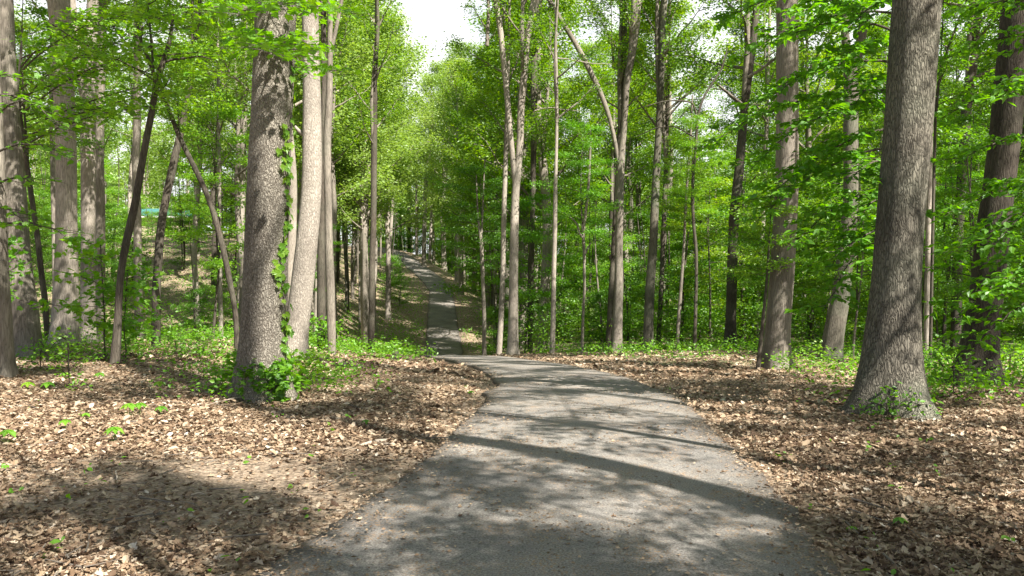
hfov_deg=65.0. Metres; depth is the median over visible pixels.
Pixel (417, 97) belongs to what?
tree
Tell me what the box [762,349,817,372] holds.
shrub
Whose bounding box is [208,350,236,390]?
shrub
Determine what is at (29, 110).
tree
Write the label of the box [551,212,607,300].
young tree
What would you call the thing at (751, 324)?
young tree
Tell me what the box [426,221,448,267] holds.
young tree
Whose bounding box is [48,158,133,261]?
young tree
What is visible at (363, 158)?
tree
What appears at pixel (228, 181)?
young tree
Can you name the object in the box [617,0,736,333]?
tree
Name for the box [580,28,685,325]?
tree
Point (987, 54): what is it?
tree
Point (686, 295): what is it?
young tree
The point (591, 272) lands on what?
young tree
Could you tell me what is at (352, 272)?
tree
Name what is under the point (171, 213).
young tree
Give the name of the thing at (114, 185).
young tree
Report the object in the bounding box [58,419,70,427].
seedling
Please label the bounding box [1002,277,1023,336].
young tree
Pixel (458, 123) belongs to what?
tree
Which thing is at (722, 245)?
young tree
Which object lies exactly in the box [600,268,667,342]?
young tree
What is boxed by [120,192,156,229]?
young tree
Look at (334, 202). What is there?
tree
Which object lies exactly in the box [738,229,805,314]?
young tree
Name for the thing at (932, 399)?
shrub
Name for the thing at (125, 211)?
young tree
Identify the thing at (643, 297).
young tree
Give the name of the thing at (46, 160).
tree
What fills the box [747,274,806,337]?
young tree
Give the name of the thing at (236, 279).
young tree
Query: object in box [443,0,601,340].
tree
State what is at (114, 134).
tree
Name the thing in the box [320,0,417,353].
tree
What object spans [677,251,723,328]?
young tree
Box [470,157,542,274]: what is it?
tree
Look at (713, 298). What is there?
young tree
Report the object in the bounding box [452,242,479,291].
young tree
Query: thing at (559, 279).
young tree
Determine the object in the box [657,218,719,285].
young tree
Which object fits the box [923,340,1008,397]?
shrub
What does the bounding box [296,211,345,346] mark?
young tree
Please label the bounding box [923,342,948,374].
shrub
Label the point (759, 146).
tree
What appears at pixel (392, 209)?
tree
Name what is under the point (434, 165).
tree
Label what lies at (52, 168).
tree
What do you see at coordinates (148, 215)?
young tree
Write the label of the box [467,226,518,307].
tree
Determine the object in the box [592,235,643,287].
young tree
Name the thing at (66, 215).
tree
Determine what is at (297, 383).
maple seedling
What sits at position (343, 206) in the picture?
tree
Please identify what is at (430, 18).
sky
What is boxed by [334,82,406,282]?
tree
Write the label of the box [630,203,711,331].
young tree
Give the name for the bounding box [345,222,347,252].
tree
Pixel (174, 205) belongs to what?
young tree
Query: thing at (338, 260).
tree
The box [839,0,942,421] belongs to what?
tree
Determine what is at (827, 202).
young tree
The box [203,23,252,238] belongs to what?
tree
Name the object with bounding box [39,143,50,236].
young tree
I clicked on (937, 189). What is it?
young tree
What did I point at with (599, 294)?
young tree
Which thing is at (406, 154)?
tree
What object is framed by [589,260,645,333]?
young tree
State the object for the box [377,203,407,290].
young tree
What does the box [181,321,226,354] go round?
shrub
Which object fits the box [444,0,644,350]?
tree
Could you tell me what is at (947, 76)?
tree
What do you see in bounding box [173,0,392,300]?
tree
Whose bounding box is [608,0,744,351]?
tree
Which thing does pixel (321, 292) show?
tree
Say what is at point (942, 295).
young tree
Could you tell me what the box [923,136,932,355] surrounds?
tree
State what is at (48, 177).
young tree
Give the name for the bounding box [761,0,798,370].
tree
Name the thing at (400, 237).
young tree
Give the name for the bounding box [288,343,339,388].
shrub
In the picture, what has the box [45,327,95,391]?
shrub
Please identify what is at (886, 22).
tree
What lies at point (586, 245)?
young tree
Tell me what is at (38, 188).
young tree
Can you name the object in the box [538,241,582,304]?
young tree
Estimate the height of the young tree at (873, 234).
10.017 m
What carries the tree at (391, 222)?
on the ground at (198, 476)
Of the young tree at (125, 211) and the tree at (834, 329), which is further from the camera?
the young tree at (125, 211)
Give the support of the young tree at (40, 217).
on the ground at (198, 476)
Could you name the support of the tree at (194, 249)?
on the ground at (198, 476)
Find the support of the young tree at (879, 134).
on the ground at (198, 476)
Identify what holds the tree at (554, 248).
on the ground at (198, 476)
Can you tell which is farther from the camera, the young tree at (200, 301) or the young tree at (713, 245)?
the young tree at (713, 245)
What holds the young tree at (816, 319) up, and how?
on the ground at (198, 476)
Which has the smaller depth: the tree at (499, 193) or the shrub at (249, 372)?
the shrub at (249, 372)
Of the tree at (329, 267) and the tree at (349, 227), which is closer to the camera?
the tree at (329, 267)
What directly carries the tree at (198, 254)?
on the ground at (198, 476)
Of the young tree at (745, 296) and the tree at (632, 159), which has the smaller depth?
the young tree at (745, 296)
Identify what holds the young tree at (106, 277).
on the ground at (198, 476)
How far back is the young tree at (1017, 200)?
27.00 m
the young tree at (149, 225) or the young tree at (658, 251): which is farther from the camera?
the young tree at (149, 225)
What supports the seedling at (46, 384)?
on the ground at (198, 476)
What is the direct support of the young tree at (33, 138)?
on the ground at (198, 476)
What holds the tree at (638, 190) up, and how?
on the ground at (198, 476)
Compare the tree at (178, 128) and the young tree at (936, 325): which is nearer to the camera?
the tree at (178, 128)
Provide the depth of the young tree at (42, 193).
50.59 m
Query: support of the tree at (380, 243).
on the ground at (198, 476)
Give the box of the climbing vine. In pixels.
[270,53,296,401]
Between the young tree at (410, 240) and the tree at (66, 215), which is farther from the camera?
the young tree at (410, 240)
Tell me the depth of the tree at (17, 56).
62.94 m
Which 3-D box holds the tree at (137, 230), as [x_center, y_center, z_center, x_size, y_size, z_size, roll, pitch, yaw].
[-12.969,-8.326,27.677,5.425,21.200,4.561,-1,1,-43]
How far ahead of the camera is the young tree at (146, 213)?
89.74 m
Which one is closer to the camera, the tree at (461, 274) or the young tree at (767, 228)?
the young tree at (767, 228)
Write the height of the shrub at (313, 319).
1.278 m
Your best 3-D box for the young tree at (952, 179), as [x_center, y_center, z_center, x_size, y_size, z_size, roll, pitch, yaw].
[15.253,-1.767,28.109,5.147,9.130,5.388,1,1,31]
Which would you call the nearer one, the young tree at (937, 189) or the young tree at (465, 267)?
the young tree at (937, 189)
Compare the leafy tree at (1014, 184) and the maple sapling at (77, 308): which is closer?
the leafy tree at (1014, 184)
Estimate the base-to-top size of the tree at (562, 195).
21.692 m
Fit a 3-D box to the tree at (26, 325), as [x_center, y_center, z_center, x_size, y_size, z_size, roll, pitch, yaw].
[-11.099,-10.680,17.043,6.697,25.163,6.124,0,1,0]
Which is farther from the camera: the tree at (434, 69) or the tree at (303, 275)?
the tree at (434, 69)
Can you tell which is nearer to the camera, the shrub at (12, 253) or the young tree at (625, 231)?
the shrub at (12, 253)
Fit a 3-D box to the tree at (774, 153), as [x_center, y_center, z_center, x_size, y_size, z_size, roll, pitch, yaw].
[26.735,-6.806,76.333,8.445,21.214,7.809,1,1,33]
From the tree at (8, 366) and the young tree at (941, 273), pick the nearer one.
the tree at (8, 366)
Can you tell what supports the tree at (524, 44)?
on the ground at (198, 476)
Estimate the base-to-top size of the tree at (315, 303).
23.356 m
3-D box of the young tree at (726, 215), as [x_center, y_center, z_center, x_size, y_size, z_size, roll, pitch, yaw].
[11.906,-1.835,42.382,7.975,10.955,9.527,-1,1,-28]
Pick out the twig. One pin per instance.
(225, 400)
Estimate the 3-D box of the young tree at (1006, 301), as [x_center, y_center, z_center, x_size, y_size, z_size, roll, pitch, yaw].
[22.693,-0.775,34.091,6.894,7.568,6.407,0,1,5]
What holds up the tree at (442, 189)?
on the ground at (198, 476)
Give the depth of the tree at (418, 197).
125.35 m
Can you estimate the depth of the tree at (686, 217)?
29.91 m
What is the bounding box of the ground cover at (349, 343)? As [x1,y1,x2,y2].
[1,225,1023,575]
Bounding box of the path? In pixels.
[255,245,840,575]
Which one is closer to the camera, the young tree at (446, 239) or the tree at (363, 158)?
the tree at (363, 158)
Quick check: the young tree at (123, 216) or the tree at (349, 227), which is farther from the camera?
the tree at (349, 227)
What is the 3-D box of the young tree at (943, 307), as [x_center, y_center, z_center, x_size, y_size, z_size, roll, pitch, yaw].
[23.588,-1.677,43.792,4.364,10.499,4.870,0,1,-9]
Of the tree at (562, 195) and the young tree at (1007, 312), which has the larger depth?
the tree at (562, 195)
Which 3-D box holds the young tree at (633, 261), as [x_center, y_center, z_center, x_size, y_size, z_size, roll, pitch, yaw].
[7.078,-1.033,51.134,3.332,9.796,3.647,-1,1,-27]
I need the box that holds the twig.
[201,397,241,406]
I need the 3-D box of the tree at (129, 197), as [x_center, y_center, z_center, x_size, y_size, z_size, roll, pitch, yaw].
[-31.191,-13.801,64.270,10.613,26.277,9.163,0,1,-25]
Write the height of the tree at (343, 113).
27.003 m
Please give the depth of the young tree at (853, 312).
32.24 m
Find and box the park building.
[141,209,203,234]
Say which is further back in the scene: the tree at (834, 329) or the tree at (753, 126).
the tree at (753, 126)
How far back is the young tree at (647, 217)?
47.30 m
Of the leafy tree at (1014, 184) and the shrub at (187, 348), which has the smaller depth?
the leafy tree at (1014, 184)
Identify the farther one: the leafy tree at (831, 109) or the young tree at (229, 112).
the young tree at (229, 112)
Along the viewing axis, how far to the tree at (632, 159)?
74.22 m
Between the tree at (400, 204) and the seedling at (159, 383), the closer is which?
the seedling at (159, 383)
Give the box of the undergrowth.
[489,269,1023,353]
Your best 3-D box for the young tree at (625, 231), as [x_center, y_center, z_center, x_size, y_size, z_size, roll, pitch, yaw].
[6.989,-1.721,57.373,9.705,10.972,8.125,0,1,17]
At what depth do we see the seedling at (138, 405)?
9.24 m
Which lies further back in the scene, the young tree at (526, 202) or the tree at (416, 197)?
the tree at (416, 197)
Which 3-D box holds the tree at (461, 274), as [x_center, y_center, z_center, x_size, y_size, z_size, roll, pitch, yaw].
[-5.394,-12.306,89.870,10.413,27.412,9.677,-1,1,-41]
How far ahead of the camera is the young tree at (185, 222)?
66.34 m
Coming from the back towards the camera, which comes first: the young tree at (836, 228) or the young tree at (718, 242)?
the young tree at (718, 242)
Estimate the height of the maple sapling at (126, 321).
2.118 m
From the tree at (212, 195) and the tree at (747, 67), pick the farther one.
the tree at (212, 195)
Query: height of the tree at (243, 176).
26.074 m
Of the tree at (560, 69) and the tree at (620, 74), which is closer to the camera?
the tree at (620, 74)
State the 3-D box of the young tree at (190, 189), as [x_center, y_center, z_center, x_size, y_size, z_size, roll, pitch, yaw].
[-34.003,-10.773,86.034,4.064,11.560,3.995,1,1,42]
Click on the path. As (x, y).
(490, 554)
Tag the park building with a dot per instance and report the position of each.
(150, 210)
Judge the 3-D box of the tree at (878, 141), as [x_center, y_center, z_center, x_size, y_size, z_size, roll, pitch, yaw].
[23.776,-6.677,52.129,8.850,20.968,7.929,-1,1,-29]
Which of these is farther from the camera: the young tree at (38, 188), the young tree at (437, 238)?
the young tree at (437, 238)
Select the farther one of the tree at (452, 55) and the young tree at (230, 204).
the tree at (452, 55)
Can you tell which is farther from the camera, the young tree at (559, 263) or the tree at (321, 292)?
the young tree at (559, 263)
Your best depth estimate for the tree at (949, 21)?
58.14 m
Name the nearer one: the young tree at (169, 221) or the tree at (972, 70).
the tree at (972, 70)
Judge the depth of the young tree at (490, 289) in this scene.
72.36 m
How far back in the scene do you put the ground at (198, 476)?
6.94 m
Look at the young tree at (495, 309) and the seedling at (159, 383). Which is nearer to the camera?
the seedling at (159, 383)
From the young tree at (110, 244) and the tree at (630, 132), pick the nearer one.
the tree at (630, 132)
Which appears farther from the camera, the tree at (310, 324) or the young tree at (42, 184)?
the young tree at (42, 184)
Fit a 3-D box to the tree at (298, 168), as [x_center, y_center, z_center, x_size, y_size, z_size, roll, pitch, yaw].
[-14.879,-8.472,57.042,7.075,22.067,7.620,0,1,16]
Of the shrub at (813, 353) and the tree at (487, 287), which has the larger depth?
the tree at (487, 287)
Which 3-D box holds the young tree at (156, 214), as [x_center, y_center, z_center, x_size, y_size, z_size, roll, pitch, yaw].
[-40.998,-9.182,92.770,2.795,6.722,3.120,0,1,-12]
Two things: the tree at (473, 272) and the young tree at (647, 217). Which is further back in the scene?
the tree at (473, 272)
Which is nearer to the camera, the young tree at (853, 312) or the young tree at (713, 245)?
the young tree at (853, 312)
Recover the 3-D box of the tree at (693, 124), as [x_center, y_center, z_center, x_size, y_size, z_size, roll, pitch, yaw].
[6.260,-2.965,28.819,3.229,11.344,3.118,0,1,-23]
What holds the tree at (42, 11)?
on the ground at (198, 476)
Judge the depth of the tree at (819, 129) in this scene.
57.70 m
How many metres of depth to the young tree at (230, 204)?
63.79 m
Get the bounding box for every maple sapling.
[16,233,177,357]
[76,264,172,357]
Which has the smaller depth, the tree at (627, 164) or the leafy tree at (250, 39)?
the leafy tree at (250, 39)
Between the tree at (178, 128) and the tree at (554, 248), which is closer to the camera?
the tree at (178, 128)
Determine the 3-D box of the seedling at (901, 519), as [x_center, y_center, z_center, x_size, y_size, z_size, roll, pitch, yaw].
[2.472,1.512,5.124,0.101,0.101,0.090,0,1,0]
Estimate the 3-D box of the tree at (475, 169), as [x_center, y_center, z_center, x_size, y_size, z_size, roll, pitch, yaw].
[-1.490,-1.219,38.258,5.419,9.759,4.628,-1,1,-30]
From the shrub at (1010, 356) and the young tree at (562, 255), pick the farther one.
the young tree at (562, 255)
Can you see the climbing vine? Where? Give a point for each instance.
(282, 253)
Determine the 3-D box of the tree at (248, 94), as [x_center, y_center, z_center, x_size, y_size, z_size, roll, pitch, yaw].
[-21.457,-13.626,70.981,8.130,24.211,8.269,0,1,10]
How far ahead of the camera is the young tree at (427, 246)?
126.70 m
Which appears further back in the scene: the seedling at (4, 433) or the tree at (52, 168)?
the tree at (52, 168)
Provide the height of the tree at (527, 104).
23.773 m
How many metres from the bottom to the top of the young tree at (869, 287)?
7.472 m
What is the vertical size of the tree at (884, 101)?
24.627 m
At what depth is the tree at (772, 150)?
71.62 m
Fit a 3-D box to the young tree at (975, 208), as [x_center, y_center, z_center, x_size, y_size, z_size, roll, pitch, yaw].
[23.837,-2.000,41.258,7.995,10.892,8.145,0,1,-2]
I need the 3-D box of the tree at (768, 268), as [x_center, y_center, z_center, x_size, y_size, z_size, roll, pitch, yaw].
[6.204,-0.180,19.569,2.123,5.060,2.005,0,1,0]
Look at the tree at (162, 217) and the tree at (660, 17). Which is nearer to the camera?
the tree at (162, 217)
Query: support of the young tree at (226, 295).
on the ground at (198, 476)
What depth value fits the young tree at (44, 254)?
42.31 m
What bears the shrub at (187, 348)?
on the ground at (198, 476)
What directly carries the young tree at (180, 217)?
on the ground at (198, 476)
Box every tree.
[0,0,47,356]
[0,58,18,377]
[0,70,102,244]
[6,2,242,147]
[14,0,121,342]
[14,1,54,155]
[15,0,47,123]
[15,0,122,291]
[15,15,49,161]
[17,68,54,232]
[26,6,132,173]
[26,186,51,277]
[27,168,46,218]
[27,198,51,297]
[30,153,50,248]
[30,187,80,279]
[31,164,80,224]
[32,185,80,258]
[34,0,252,364]
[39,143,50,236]
[43,198,132,293]
[46,0,83,346]
[46,0,179,273]
[48,63,125,158]
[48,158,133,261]
[50,244,116,302]
[70,0,98,342]
[75,0,133,212]
[76,0,196,338]
[79,146,151,282]
[79,174,127,272]
[95,0,110,341]
[105,204,149,304]
[113,164,154,287]
[114,183,127,235]
[117,0,248,323]
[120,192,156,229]
[121,0,301,346]
[129,35,247,350]
[137,100,249,338]
[141,206,157,234]
[142,183,157,235]
[143,171,211,270]
[145,186,169,230]
[145,220,157,237]
[148,0,300,326]
[155,37,228,256]
[163,167,207,268]
[165,206,177,235]
[168,186,187,229]
[169,20,240,289]
[169,161,193,225]
[173,0,301,312]
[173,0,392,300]
[174,222,220,337]
[176,187,209,227]
[181,1,249,337]
[186,0,373,80]
[196,204,236,320]
[198,160,247,269]
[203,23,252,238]
[203,81,222,233]
[206,133,247,254]
[221,165,246,229]
[223,200,234,234]
[224,0,297,403]
[225,270,238,324]
[231,20,301,151]
[248,58,333,237]
[287,0,321,357]
[293,0,411,340]
[294,0,395,342]
[294,10,458,320]
[294,13,341,326]
[295,0,443,340]
[295,27,367,330]
[296,26,398,312]
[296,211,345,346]
[297,90,359,334]
[317,0,325,349]
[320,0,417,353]
[323,0,342,354]
[326,19,435,346]
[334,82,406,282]
[335,88,395,330]
[336,160,354,283]
[337,5,451,332]
[338,167,386,242]
[338,208,376,299]
[340,206,358,287]
[345,205,382,278]
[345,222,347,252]
[355,196,409,228]
[369,204,413,247]
[377,194,421,250]
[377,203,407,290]
[379,210,381,267]
[382,204,420,250]
[383,243,416,305]
[385,121,405,275]
[390,85,423,286]
[392,201,427,252]
[395,122,413,246]
[397,206,447,258]
[398,71,450,264]
[402,123,423,250]
[405,229,428,255]
[406,123,423,254]
[409,58,467,271]
[411,111,435,266]
[413,213,450,266]
[415,56,477,294]
[419,37,476,281]
[419,67,465,283]
[420,54,486,273]
[422,133,438,262]
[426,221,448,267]
[427,169,560,329]
[431,7,590,335]
[431,159,536,355]
[432,78,516,322]
[432,100,484,292]
[433,233,454,272]
[435,0,561,353]
[437,0,588,349]
[439,41,542,307]
[441,60,530,347]
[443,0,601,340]
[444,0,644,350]
[446,239,465,273]
[452,138,507,321]
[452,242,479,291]
[457,0,554,354]
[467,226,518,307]
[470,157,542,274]
[471,190,592,353]
[474,225,527,355]
[475,246,500,304]
[484,0,591,352]
[490,15,589,264]
[496,199,580,340]
[507,37,599,331]
[520,0,614,353]
[522,116,631,353]
[530,0,670,270]
[533,171,586,342]
[536,215,587,338]
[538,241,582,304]
[538,242,577,315]
[541,182,646,343]
[547,0,667,352]
[550,217,608,336]
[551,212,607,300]
[556,174,607,341]
[557,38,647,320]
[557,76,610,326]
[558,0,675,351]
[564,190,675,298]
[572,199,640,348]
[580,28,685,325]
[586,66,679,313]
[587,181,725,340]
[589,50,678,273]
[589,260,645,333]
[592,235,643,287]
[597,64,685,226]
[600,0,743,347]
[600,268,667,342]
[605,198,638,341]
[606,204,682,305]
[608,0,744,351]
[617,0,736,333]
[617,69,707,313]
[623,195,673,341]
[623,214,654,341]
[629,162,722,348]
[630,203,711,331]
[631,230,680,294]
[636,47,735,350]
[644,160,766,346]
[645,150,811,345]
[647,0,854,350]
[648,185,749,342]
[649,95,736,350]
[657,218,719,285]
[659,187,765,312]
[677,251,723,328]
[679,212,728,278]
[683,8,805,337]
[691,241,725,336]
[692,0,891,318]
[702,0,825,345]
[702,213,751,314]
[708,56,805,212]
[711,149,839,311]
[715,0,886,342]
[716,197,827,294]
[719,288,761,345]
[722,159,874,325]
[722,178,805,369]
[725,171,855,295]
[737,66,812,212]
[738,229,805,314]
[739,213,764,330]
[740,181,805,297]
[747,129,805,318]
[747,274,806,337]
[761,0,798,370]
[761,119,883,285]
[767,159,878,321]
[767,172,871,345]
[774,41,879,324]
[793,213,873,330]
[796,147,954,357]
[797,187,872,316]
[799,43,863,175]
[799,53,875,221]
[802,176,875,308]
[803,229,852,338]
[812,18,954,217]
[817,8,869,360]
[824,10,890,335]
[825,161,950,306]
[834,146,978,321]
[834,201,967,329]
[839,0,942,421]
[851,163,1021,325]
[859,0,1000,362]
[859,47,952,157]
[859,103,1023,298]
[878,0,1019,205]
[882,0,1000,356]
[922,0,1023,355]
[922,145,963,334]
[922,183,968,344]
[922,224,1009,344]
[923,109,1022,355]
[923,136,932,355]
[923,177,969,340]
[932,151,1023,314]
[933,143,1023,299]
[936,0,1023,339]
[936,40,993,217]
[937,32,981,325]
[938,35,1023,339]
[944,1,1023,387]
[966,165,1023,285]
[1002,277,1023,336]
[1002,287,1014,333]
[1003,287,1023,343]
[1004,213,1023,321]
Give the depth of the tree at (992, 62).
47.99 m
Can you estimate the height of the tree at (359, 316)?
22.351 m
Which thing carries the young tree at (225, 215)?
on the ground at (198, 476)
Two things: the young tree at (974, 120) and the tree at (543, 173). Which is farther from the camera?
the tree at (543, 173)
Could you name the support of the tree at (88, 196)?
on the ground at (198, 476)
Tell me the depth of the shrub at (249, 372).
10.63 m
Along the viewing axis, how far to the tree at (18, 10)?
38.29 m
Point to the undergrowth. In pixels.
(794, 324)
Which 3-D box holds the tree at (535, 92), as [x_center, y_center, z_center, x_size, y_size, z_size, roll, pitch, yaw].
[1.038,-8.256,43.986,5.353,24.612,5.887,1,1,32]
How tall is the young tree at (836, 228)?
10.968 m
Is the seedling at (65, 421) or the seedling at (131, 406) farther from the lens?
the seedling at (131, 406)
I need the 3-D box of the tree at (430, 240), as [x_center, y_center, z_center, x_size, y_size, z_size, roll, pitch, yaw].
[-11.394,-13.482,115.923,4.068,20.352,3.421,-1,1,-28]
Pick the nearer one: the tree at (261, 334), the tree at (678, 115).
the tree at (261, 334)
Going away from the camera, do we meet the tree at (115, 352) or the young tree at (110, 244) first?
the tree at (115, 352)
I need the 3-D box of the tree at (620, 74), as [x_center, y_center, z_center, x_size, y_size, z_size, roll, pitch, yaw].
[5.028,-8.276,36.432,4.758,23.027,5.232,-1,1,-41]
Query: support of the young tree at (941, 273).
on the ground at (198, 476)
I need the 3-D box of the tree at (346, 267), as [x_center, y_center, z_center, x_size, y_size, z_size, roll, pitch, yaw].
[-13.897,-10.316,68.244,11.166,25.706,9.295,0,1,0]
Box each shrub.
[8,234,30,301]
[15,332,87,370]
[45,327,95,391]
[141,328,214,355]
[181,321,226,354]
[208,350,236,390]
[234,353,295,402]
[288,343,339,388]
[309,312,350,348]
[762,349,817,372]
[786,340,840,367]
[850,381,915,419]
[900,387,942,414]
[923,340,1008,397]
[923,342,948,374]
[1000,344,1023,373]
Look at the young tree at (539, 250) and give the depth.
54.87 m
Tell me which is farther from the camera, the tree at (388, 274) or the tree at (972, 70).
the tree at (388, 274)
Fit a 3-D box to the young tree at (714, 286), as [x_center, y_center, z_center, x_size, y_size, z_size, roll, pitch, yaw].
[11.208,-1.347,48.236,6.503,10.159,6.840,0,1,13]
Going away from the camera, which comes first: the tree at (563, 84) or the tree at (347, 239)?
the tree at (563, 84)
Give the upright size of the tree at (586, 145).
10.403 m
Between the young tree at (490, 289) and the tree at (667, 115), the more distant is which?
the young tree at (490, 289)
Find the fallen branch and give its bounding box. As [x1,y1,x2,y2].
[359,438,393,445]
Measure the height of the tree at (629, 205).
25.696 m
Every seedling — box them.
[0,430,16,443]
[20,382,35,387]
[40,382,54,387]
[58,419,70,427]
[93,372,103,380]
[103,427,123,439]
[120,403,137,413]
[134,403,147,413]
[152,381,164,394]
[154,406,167,413]
[267,354,309,401]
[385,349,398,359]
[893,517,907,523]
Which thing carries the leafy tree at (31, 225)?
on the ground at (198, 476)
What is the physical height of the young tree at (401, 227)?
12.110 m
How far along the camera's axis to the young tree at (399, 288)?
78.46 m
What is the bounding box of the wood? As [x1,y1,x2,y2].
[20,54,943,310]
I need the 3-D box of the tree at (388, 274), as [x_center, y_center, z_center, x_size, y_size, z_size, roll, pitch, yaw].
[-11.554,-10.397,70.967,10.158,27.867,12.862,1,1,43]
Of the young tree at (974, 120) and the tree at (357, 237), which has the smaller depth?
the young tree at (974, 120)
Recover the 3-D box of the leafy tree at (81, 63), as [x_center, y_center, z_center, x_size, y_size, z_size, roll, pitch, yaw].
[-8.325,-2.099,16.176,8.684,7.906,3.171,1,1,38]
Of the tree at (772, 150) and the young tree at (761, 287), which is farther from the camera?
the tree at (772, 150)
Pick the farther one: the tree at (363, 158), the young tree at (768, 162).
the tree at (363, 158)
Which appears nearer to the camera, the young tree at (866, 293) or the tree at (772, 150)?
the young tree at (866, 293)
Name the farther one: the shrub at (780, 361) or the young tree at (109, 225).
the young tree at (109, 225)
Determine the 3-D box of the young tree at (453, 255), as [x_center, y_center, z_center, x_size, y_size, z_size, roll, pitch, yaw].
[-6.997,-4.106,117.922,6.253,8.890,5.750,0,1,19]
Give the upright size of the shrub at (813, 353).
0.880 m
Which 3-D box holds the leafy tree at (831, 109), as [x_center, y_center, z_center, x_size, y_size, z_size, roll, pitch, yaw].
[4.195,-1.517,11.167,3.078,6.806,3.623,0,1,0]
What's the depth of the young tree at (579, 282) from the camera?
49.55 m
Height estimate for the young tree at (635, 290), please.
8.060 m
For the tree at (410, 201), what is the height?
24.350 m
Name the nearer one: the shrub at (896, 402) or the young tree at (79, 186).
the shrub at (896, 402)
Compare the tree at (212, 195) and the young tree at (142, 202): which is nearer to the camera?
the tree at (212, 195)
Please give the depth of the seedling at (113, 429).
7.77 m
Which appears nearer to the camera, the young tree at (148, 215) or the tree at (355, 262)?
the tree at (355, 262)
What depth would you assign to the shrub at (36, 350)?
13.71 m
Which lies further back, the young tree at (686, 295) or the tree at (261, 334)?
the young tree at (686, 295)
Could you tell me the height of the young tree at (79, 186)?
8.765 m
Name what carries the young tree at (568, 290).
on the ground at (198, 476)
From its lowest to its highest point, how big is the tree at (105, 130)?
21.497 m
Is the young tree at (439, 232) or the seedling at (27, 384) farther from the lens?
the young tree at (439, 232)
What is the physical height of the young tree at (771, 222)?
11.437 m
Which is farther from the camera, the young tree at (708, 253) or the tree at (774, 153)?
the tree at (774, 153)
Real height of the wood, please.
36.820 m
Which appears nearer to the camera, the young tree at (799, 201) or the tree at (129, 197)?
the young tree at (799, 201)
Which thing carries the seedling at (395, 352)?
on the ground at (198, 476)
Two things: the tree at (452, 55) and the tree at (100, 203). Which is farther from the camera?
the tree at (452, 55)
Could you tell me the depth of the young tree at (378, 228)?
138.20 m
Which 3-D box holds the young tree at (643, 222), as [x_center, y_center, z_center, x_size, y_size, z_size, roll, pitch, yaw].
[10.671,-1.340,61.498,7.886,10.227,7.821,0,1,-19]
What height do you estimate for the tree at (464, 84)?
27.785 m
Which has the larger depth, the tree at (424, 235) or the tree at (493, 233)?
the tree at (424, 235)
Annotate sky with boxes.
[14,0,997,253]
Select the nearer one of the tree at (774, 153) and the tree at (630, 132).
the tree at (630, 132)
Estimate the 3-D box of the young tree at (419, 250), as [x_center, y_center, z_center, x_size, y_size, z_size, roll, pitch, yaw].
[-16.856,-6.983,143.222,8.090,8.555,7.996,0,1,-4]
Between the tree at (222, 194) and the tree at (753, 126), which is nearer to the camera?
the tree at (753, 126)
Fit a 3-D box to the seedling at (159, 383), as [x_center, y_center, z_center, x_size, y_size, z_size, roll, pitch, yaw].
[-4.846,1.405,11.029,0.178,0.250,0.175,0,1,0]
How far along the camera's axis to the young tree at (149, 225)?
83.72 m
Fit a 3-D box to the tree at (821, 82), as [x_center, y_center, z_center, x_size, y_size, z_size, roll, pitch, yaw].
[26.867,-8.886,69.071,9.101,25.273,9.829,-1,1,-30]
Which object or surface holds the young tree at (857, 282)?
on the ground at (198, 476)
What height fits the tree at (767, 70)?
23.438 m
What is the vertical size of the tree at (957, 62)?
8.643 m
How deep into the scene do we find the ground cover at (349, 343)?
22.07 m
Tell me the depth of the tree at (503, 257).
35.88 m
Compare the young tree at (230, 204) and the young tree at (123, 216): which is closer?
the young tree at (123, 216)
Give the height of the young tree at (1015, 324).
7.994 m
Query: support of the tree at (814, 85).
on the ground at (198, 476)
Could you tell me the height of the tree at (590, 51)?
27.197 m
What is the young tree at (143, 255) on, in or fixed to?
on the ground at (198, 476)
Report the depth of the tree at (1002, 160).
12.88 m
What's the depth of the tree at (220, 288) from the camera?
41.87 m
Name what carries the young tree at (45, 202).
on the ground at (198, 476)
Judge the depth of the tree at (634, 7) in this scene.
34.29 m
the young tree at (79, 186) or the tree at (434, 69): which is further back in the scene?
the tree at (434, 69)
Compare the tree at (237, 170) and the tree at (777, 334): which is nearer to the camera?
the tree at (777, 334)
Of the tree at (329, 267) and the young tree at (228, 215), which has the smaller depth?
the tree at (329, 267)
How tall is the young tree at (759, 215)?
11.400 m
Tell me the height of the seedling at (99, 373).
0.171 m
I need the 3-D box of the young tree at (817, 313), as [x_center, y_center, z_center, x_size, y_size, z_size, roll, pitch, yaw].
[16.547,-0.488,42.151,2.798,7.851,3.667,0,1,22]
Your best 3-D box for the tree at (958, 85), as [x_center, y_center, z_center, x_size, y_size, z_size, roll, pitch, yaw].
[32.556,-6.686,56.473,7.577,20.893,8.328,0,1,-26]
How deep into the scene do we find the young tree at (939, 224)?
29.95 m
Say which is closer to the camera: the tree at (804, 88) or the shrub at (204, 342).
the shrub at (204, 342)
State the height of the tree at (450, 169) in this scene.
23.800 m
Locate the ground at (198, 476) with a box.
[0,232,1023,575]
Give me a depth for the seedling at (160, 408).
9.21 m
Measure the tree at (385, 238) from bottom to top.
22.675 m
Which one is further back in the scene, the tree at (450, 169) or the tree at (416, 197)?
the tree at (416, 197)

